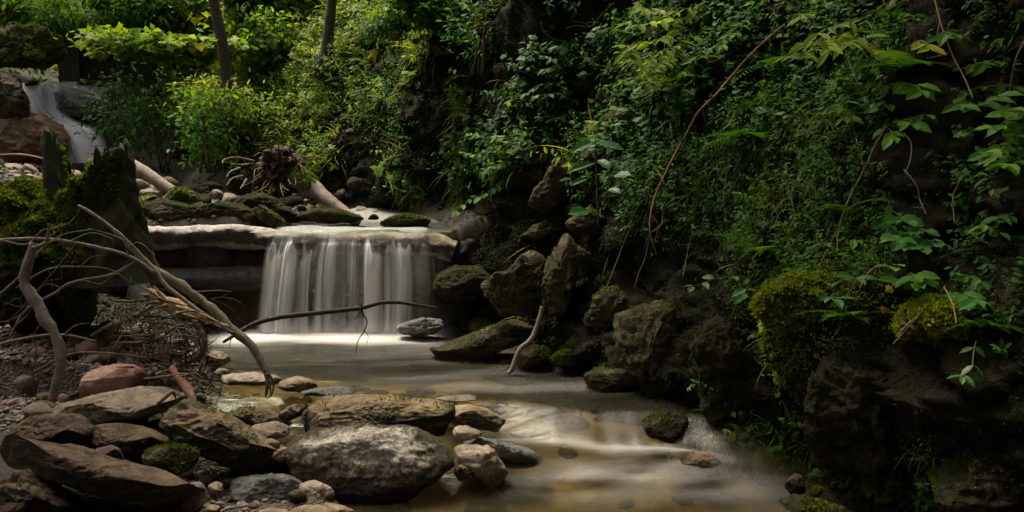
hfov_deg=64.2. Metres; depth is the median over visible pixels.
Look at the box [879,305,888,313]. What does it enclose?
fallen leaf
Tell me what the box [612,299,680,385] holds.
boulder
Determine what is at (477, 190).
dark moss
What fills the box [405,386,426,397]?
bed stone
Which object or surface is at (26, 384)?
pebble
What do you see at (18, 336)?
pebble
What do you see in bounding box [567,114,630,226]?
broad leaved plant
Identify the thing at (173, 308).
broken branch
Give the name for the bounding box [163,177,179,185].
shelf stone
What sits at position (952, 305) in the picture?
dry stem
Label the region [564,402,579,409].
bed stone
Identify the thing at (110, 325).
driftwood stick
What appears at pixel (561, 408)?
bed stone
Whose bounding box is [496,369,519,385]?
bank stone
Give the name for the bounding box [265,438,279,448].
stone
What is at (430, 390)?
bed stone
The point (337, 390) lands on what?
stone
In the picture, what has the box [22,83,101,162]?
waterfall
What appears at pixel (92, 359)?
pebble
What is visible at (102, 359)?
pebble
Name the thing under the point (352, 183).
stream stone
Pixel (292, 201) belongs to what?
stream stone
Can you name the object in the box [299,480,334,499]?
stone
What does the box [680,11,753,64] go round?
leafy shrub
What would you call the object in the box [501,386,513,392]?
bed stone
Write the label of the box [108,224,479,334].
weir
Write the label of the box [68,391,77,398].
pebble
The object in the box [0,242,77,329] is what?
dead branch
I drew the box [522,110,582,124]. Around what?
fern
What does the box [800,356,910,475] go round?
boulder
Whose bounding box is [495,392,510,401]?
bed stone
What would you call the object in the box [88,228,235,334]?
fallen branch
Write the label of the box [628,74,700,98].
fern
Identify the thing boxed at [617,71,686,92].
leafy shrub
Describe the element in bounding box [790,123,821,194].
dry stem
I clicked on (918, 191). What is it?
dry stem
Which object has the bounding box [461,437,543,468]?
rock slab
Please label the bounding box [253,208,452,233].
stream water
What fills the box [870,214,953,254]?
round leaved plant
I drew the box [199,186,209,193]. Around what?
shelf stone
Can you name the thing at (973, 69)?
ivy shoot
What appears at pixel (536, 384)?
bank stone
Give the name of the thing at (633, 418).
bed stone
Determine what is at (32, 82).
stone
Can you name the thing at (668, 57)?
leafy shrub
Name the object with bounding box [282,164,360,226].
fallen log
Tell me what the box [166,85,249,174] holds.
leafy shrub
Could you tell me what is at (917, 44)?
leafy shrub
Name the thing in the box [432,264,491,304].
rock slab
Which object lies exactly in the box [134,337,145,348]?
pebble
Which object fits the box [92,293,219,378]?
twigs
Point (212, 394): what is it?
pebble
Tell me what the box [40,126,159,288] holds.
tree stump
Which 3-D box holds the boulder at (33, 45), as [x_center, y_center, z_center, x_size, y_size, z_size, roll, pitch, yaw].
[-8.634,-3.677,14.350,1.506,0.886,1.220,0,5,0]
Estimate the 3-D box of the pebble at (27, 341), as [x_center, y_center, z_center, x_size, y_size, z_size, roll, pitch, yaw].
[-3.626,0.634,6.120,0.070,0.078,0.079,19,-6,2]
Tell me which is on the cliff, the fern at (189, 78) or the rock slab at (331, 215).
the fern at (189, 78)
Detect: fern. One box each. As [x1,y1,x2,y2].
[161,74,200,87]
[181,94,242,106]
[201,128,240,137]
[234,80,275,99]
[407,30,431,54]
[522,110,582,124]
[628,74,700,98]
[688,128,791,152]
[704,229,800,259]
[722,55,802,85]
[791,308,895,324]
[800,197,895,223]
[835,49,962,75]
[941,318,1023,332]
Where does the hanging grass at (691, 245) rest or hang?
attached to the cliff
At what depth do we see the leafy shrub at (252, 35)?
13.54 m
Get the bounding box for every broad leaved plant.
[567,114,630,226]
[590,120,607,204]
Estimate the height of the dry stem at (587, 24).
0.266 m
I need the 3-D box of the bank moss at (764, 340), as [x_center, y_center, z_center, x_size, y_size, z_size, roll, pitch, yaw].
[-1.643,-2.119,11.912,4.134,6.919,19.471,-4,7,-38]
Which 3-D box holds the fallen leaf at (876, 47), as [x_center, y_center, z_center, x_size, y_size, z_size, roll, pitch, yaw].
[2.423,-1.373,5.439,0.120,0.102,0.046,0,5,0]
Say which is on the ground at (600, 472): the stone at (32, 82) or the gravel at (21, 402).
the gravel at (21, 402)
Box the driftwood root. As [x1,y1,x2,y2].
[169,365,205,399]
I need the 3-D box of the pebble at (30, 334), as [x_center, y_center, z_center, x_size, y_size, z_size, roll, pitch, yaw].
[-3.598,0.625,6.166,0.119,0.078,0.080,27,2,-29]
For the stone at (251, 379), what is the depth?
6.26 m
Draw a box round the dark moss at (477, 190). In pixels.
[143,0,1023,511]
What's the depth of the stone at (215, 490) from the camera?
4.41 m
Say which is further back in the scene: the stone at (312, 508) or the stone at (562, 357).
the stone at (562, 357)
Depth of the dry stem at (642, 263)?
6.73 m
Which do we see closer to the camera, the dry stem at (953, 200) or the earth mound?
the dry stem at (953, 200)
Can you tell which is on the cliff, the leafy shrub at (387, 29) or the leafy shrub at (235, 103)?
the leafy shrub at (387, 29)
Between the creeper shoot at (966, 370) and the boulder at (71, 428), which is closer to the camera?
the creeper shoot at (966, 370)
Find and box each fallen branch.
[0,209,155,273]
[2,260,135,336]
[78,204,274,398]
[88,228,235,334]
[222,300,438,353]
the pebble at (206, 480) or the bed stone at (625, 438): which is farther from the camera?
the bed stone at (625, 438)
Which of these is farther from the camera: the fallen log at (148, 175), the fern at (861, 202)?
the fallen log at (148, 175)
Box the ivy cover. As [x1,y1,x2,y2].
[164,0,1023,511]
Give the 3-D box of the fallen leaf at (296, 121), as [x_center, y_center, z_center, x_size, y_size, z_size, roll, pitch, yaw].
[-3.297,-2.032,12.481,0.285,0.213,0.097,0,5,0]
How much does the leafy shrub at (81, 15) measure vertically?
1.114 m
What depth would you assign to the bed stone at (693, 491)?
5.18 m
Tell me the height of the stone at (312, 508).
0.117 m
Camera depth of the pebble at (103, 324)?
6.55 m
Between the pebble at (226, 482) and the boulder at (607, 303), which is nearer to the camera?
the pebble at (226, 482)
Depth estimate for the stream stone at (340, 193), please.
11.28 m
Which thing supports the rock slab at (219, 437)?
on the gravel at (21, 402)
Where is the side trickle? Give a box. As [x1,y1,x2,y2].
[140,283,149,299]
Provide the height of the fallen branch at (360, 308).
0.458 m
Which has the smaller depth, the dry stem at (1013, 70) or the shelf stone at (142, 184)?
the dry stem at (1013, 70)
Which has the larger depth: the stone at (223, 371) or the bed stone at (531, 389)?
the bed stone at (531, 389)
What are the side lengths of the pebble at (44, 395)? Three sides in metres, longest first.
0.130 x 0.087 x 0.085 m
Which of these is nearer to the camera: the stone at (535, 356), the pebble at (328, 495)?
the pebble at (328, 495)
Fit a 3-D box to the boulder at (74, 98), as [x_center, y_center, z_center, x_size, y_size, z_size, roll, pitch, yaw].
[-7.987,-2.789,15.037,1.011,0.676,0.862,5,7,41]
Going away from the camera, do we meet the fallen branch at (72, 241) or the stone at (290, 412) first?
the stone at (290, 412)
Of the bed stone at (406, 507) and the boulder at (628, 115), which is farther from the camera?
the boulder at (628, 115)
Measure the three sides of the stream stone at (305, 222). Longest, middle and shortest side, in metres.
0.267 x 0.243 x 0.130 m
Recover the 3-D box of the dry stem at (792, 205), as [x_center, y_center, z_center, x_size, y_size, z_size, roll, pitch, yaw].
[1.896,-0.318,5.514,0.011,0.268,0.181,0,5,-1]
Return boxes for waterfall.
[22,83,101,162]
[260,239,406,333]
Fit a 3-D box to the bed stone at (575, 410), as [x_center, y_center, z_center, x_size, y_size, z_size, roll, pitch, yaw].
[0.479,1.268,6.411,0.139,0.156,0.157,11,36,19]
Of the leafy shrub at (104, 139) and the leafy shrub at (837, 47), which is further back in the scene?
the leafy shrub at (104, 139)
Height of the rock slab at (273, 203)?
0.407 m
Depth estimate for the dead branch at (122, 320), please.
5.53 m
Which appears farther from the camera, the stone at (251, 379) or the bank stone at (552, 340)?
the bank stone at (552, 340)
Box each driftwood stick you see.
[0,153,42,159]
[18,223,65,401]
[90,305,153,336]
[144,373,200,381]
[150,318,171,373]
[156,390,175,404]
[161,314,217,385]
[197,290,274,333]
[506,306,543,374]
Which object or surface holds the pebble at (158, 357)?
on the ground at (600, 472)
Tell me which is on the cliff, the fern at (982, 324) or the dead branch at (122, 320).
the fern at (982, 324)
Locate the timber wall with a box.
[56,24,159,85]
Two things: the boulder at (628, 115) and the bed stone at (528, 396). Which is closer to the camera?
the bed stone at (528, 396)
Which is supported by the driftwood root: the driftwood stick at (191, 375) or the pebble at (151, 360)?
the driftwood stick at (191, 375)
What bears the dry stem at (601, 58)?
on the cliff
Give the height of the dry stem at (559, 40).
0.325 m
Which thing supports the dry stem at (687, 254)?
hanging from the cliff
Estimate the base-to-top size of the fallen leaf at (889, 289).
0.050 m
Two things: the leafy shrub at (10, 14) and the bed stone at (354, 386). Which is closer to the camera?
the bed stone at (354, 386)
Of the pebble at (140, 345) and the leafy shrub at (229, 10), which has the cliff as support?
the leafy shrub at (229, 10)
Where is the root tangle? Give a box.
[96,280,230,406]
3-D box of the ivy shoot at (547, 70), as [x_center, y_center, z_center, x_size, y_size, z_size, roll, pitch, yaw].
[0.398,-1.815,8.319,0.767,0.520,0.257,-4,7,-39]
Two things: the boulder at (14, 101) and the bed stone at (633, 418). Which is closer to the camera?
the bed stone at (633, 418)
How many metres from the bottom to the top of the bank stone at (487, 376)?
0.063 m
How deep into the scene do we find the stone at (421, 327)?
8.21 m
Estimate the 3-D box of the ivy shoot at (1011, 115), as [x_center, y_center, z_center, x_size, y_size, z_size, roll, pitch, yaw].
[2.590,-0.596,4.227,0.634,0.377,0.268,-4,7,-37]
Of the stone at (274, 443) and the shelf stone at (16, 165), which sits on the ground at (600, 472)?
the shelf stone at (16, 165)
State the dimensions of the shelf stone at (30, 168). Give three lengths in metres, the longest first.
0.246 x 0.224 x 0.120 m
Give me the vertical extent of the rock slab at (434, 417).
0.311 m
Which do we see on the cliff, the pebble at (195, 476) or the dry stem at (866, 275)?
the dry stem at (866, 275)
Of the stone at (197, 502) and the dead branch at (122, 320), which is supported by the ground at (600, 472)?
the stone at (197, 502)
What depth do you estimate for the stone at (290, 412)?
5.25 m
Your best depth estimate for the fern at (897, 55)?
4.96 m
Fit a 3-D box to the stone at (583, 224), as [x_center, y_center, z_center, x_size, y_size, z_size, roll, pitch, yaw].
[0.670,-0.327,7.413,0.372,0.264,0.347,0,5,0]
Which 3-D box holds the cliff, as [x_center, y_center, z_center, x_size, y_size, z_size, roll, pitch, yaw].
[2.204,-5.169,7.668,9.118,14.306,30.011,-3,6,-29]
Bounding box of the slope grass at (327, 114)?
[139,0,1003,511]
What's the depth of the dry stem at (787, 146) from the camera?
5.99 m
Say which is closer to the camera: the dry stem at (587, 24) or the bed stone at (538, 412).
the bed stone at (538, 412)
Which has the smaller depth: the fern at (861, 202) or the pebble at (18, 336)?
the fern at (861, 202)
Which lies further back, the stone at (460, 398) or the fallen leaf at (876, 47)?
the stone at (460, 398)
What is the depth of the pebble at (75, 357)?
5.78 m
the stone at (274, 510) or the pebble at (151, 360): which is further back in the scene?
the pebble at (151, 360)
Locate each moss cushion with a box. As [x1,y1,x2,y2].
[748,266,842,338]
[890,292,975,347]
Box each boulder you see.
[0,21,67,70]
[0,70,29,119]
[0,468,87,511]
[9,413,94,445]
[54,86,110,122]
[78,363,146,397]
[141,442,199,475]
[224,405,291,425]
[230,473,302,503]
[286,423,454,506]
[450,404,505,431]
[454,444,507,490]
[481,250,544,316]
[540,233,594,316]
[583,285,632,331]
[583,364,635,392]
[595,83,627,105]
[602,104,638,142]
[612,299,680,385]
[641,408,689,443]
[689,314,767,434]
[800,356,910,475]
[931,447,1023,511]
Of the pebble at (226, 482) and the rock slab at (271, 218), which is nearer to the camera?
the pebble at (226, 482)
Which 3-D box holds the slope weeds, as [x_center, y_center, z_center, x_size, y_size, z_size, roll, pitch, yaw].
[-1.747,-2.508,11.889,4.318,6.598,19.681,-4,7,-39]
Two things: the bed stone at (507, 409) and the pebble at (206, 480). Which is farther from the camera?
the bed stone at (507, 409)
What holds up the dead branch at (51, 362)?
on the gravel at (21, 402)
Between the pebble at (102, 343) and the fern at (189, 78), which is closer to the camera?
the pebble at (102, 343)
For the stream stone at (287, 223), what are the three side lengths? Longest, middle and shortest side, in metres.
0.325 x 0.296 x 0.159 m
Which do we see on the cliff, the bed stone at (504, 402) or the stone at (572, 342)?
the stone at (572, 342)
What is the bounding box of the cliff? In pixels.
[147,0,1023,511]
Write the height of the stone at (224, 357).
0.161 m
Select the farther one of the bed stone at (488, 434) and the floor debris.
the floor debris
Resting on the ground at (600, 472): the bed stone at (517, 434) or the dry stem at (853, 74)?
the bed stone at (517, 434)
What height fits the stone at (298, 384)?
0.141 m
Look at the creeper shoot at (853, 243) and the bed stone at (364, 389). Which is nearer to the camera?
the creeper shoot at (853, 243)
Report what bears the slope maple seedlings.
on the cliff
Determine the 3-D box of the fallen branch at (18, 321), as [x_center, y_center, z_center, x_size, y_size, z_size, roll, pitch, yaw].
[-2.977,0.276,5.455,0.870,0.503,0.120,-2,6,-19]
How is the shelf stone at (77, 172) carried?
on the ground at (600, 472)
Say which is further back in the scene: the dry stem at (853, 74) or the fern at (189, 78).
the fern at (189, 78)
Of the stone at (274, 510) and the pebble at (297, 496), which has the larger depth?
the pebble at (297, 496)
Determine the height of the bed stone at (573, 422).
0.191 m
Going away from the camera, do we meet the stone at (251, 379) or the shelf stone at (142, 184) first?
the stone at (251, 379)
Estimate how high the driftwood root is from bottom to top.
0.252 m
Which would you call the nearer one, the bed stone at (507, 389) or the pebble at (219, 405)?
the pebble at (219, 405)
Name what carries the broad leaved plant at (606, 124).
on the cliff
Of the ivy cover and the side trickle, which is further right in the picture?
the ivy cover
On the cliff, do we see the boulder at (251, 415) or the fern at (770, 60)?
the fern at (770, 60)
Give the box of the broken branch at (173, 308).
[139,286,230,327]
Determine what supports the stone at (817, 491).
in the stream water at (256, 335)
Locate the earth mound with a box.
[0,175,100,334]
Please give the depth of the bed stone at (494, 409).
6.37 m
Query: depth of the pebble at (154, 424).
5.24 m
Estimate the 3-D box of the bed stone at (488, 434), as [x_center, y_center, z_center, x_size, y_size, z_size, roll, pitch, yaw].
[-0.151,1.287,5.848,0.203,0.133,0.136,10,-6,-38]
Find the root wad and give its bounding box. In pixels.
[222,131,311,196]
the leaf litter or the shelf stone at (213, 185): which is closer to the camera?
the leaf litter
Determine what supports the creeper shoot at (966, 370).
attached to the cliff
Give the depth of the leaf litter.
5.77 m
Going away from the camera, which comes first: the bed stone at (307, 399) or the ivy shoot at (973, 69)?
the ivy shoot at (973, 69)
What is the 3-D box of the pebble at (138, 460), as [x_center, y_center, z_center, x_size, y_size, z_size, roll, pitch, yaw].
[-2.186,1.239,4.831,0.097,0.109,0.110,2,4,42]
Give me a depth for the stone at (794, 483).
4.59 m
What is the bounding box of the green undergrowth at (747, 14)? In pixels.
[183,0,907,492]
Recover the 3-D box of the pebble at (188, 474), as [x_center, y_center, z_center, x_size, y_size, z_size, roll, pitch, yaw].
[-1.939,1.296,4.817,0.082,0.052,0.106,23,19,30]
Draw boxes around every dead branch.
[0,229,92,299]
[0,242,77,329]
[0,323,95,357]
[15,255,129,291]
[31,341,151,378]
[117,308,147,341]
[126,277,147,340]
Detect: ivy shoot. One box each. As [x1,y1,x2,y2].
[450,132,510,217]
[520,55,576,101]
[924,32,1023,113]
[954,213,1017,290]
[966,106,1023,176]
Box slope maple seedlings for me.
[164,0,937,507]
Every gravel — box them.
[0,114,354,232]
[0,324,268,511]
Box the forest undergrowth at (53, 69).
[1,1,239,83]
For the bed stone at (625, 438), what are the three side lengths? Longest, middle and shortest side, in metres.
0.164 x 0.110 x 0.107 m
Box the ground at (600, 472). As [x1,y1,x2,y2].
[0,0,822,511]
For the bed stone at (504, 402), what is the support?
on the ground at (600, 472)
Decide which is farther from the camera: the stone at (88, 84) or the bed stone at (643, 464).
the stone at (88, 84)
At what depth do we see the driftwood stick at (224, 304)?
5.91 m
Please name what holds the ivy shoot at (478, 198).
on the cliff
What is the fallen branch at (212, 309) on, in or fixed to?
attached to the root tangle
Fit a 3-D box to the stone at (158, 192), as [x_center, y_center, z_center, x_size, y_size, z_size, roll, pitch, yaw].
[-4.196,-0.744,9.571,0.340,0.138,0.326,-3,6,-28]
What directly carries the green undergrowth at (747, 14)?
on the cliff
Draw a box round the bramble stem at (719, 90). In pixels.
[649,24,784,253]
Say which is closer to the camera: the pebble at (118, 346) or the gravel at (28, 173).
the pebble at (118, 346)
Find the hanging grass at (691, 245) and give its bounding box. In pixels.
[171,15,929,511]
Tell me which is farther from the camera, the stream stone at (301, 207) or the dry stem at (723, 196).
the stream stone at (301, 207)
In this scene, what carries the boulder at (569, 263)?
on the cliff
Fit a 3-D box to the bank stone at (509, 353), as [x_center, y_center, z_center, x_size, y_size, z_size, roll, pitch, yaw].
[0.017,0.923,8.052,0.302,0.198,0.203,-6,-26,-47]
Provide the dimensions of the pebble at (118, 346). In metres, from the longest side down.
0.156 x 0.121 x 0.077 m
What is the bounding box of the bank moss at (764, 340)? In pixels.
[170,0,1018,511]
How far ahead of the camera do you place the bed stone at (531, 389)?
7.27 m
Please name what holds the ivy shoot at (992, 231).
attached to the cliff
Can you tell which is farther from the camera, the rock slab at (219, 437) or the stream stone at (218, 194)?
the stream stone at (218, 194)
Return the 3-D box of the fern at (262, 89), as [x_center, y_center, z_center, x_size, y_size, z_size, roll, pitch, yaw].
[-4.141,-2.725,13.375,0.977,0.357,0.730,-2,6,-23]
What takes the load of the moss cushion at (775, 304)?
on the cliff
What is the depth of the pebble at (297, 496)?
4.40 m
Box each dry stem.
[541,21,591,50]
[565,3,613,28]
[579,33,627,84]
[607,187,657,286]
[634,235,649,288]
[682,224,693,277]
[723,156,729,226]
[731,133,746,175]
[773,107,799,180]
[788,189,796,228]
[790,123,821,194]
[817,242,831,271]
[828,125,886,252]
[848,59,866,90]
[859,266,877,287]
[893,310,922,343]
[903,133,911,173]
[904,169,926,214]
[929,0,973,98]
[944,287,956,324]
[952,181,959,223]
[1008,42,1023,105]
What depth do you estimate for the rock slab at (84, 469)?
4.04 m
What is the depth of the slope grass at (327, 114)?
12.19 m
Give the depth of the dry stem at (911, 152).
4.83 m
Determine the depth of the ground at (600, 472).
7.24 m
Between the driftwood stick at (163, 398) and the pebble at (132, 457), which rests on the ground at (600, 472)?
the pebble at (132, 457)
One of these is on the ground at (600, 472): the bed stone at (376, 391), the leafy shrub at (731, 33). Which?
the bed stone at (376, 391)
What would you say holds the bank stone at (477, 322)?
on the cliff
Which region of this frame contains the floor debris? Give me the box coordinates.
[0,96,486,233]
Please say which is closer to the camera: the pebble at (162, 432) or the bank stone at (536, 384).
the pebble at (162, 432)
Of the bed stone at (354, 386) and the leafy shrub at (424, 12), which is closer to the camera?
the bed stone at (354, 386)
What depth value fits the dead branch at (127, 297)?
5.60 m
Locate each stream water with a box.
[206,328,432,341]
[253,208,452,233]
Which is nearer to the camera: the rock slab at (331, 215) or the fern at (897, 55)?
the fern at (897, 55)
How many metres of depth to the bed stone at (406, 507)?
4.97 m
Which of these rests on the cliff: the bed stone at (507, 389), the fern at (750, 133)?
the fern at (750, 133)
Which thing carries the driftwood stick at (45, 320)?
on the ground at (600, 472)
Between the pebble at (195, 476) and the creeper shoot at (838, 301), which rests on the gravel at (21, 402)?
the pebble at (195, 476)
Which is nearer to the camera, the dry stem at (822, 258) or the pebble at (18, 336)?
the dry stem at (822, 258)
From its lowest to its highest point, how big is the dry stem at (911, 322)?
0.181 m
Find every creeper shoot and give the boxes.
[681,275,754,303]
[773,271,877,307]
[802,239,872,256]
[874,264,939,290]
[943,290,994,310]
[947,341,984,386]
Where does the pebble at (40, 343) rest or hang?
on the ground at (600, 472)
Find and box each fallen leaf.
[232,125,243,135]
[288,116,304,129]
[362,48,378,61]
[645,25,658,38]
[868,43,883,56]
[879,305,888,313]
[885,284,893,292]
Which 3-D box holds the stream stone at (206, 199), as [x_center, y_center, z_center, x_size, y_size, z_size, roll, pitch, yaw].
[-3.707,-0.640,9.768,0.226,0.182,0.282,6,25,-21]
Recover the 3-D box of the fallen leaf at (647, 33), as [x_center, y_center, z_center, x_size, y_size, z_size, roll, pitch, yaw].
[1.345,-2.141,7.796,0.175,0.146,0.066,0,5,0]
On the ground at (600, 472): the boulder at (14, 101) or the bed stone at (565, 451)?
the bed stone at (565, 451)
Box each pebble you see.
[6,398,18,405]
[13,335,27,338]
[13,375,38,393]
[22,335,32,342]
[22,402,52,417]
[29,333,40,340]
[29,340,44,346]
[31,346,47,355]
[35,400,55,408]
[36,392,48,399]
[41,353,49,357]
[57,393,70,402]
[66,349,78,361]
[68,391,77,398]
[74,339,96,354]
[85,354,97,363]
[94,320,111,332]
[96,354,117,365]
[97,340,107,347]
[102,332,115,341]
[108,342,122,352]
[114,325,124,330]
[123,343,136,351]
[126,454,140,461]
[132,322,148,329]
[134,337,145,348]
[134,457,141,463]
[139,354,154,363]
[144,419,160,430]
[153,353,162,361]
[158,430,171,440]
[176,470,192,478]
[192,474,202,479]
[197,474,219,486]
[205,375,213,387]
[209,389,217,396]
[209,399,223,411]
[221,477,233,488]
[248,502,258,509]
[287,489,306,503]
[323,490,333,499]
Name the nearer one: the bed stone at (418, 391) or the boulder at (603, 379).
the boulder at (603, 379)
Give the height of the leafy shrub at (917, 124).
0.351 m
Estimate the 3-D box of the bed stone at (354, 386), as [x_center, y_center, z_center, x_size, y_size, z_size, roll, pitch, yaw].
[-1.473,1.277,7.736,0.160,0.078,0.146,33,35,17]
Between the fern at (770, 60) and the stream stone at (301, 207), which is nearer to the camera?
the fern at (770, 60)
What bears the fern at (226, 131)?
on the cliff
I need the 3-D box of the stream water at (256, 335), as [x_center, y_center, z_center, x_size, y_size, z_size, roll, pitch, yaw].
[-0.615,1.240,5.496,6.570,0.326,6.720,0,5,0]
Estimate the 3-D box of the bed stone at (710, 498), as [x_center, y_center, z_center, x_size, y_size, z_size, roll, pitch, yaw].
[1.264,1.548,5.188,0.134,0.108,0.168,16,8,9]
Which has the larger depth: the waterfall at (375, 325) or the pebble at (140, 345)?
the waterfall at (375, 325)
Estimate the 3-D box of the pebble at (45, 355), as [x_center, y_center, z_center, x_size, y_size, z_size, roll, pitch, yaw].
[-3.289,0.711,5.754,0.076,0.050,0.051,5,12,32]
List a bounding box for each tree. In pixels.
[208,0,234,95]
[312,0,336,73]
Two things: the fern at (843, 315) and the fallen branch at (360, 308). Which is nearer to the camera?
the fern at (843, 315)
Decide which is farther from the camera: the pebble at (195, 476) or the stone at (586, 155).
the stone at (586, 155)
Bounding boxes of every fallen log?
[135,160,174,193]
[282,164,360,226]
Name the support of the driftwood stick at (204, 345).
in the root tangle
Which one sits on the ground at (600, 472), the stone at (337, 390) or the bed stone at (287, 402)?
the bed stone at (287, 402)
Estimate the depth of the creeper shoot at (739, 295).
5.49 m
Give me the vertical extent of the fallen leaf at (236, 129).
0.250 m
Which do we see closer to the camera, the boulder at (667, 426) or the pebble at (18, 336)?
the boulder at (667, 426)
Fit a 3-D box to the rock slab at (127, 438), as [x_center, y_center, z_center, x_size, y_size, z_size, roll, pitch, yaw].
[-2.238,1.084,4.825,0.430,0.226,0.340,-2,6,-22]
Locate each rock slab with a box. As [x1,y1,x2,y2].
[0,112,70,164]
[0,434,205,509]
[51,386,185,424]
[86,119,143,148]
[92,423,171,454]
[140,198,264,225]
[159,396,289,474]
[163,185,202,204]
[233,192,297,221]
[252,204,284,228]
[296,207,363,223]
[303,392,454,436]
[380,212,430,227]
[429,319,533,363]
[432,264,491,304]
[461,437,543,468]
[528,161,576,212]
[667,451,734,479]
[779,494,849,511]
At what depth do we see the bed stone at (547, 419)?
6.00 m
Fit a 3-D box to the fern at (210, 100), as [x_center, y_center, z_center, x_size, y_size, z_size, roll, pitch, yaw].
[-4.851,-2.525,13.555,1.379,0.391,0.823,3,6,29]
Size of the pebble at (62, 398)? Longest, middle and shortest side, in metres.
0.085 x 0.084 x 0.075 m
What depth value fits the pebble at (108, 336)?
6.42 m
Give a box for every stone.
[4,163,22,169]
[22,164,38,173]
[24,80,39,85]
[72,170,81,176]
[75,80,110,88]
[95,445,123,459]
[136,179,150,188]
[139,187,165,196]
[139,193,157,201]
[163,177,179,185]
[181,482,207,511]
[188,186,201,193]
[199,182,222,190]
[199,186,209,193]
[199,194,211,203]
[205,504,219,511]
[208,351,230,368]
[208,481,223,499]
[213,191,223,198]
[214,368,229,377]
[221,372,281,385]
[222,195,236,202]
[252,421,289,438]
[258,508,289,511]
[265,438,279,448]
[271,447,288,461]
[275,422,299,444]
[278,376,317,392]
[278,403,304,422]
[279,396,307,409]
[281,196,303,207]
[284,221,291,225]
[290,504,332,511]
[297,205,305,210]
[298,221,312,224]
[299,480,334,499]
[300,386,355,395]
[302,396,312,402]
[324,503,354,511]
[335,189,345,197]
[347,177,360,191]
[349,385,361,388]
[354,387,370,391]
[355,206,366,210]
[358,502,412,511]
[363,389,389,394]
[368,214,378,219]
[395,317,444,336]
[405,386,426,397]
[421,385,435,395]
[434,394,476,402]
[452,425,481,440]
[454,464,474,480]
[464,488,506,511]
[468,314,490,332]
[480,431,498,438]
[483,373,491,378]
[484,406,500,414]
[487,402,504,414]
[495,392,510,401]
[496,359,511,377]
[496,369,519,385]
[498,400,509,405]
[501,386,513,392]
[504,345,518,359]
[504,406,510,411]
[508,387,531,399]
[510,431,525,437]
[515,344,551,367]
[518,374,524,383]
[519,218,558,240]
[523,393,536,401]
[525,386,536,392]
[525,392,553,403]
[525,406,560,416]
[528,371,550,385]
[531,379,541,392]
[538,413,559,424]
[539,379,556,394]
[540,471,565,481]
[549,348,579,365]
[550,336,556,345]
[550,381,565,395]
[554,413,590,430]
[556,405,567,411]
[557,444,578,458]
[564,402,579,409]
[565,206,605,233]
[566,333,579,349]
[566,407,581,416]
[580,149,604,164]
[594,414,610,421]
[616,433,633,442]
[617,498,633,508]
[623,410,646,426]
[635,460,649,469]
[671,493,693,505]
[674,444,687,451]
[676,484,702,499]
[702,488,716,493]
[702,489,721,503]
[714,440,726,450]
[784,474,805,494]
[809,484,825,497]
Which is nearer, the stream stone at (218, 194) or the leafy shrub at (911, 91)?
the leafy shrub at (911, 91)
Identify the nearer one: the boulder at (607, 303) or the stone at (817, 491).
the stone at (817, 491)
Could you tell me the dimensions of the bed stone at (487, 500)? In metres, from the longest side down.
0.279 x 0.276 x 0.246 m
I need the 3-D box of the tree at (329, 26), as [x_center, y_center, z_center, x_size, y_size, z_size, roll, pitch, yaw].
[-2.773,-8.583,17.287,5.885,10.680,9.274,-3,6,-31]
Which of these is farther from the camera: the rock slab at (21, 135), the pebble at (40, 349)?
the rock slab at (21, 135)
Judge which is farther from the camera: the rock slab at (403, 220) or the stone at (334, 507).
the rock slab at (403, 220)
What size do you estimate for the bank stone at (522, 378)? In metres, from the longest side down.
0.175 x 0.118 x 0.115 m
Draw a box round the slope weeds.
[147,0,938,496]
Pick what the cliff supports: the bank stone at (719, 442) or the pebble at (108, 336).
the bank stone at (719, 442)
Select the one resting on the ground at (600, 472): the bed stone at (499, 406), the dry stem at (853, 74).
the bed stone at (499, 406)
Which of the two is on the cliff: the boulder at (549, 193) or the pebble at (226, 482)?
the boulder at (549, 193)
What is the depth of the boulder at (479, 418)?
5.35 m
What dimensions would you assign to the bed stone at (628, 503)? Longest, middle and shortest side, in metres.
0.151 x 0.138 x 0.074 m
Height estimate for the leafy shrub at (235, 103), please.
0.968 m
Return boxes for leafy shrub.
[0,0,89,33]
[0,0,200,37]
[49,58,219,175]
[53,22,266,63]
[74,0,219,35]
[150,67,285,130]
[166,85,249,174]
[187,0,339,35]
[196,2,308,78]
[350,11,429,43]
[370,0,468,39]
[435,0,508,80]
[613,5,714,95]
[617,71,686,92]
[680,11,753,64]
[773,8,888,68]
[822,82,940,121]
[834,106,938,149]
[875,6,928,27]
[893,39,945,54]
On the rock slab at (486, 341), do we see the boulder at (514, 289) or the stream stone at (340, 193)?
the boulder at (514, 289)
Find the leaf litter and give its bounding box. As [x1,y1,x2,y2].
[0,297,303,511]
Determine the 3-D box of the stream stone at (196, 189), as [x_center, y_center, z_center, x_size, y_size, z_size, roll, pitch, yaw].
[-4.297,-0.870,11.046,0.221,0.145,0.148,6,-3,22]
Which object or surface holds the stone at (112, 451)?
on the rock slab at (84, 469)

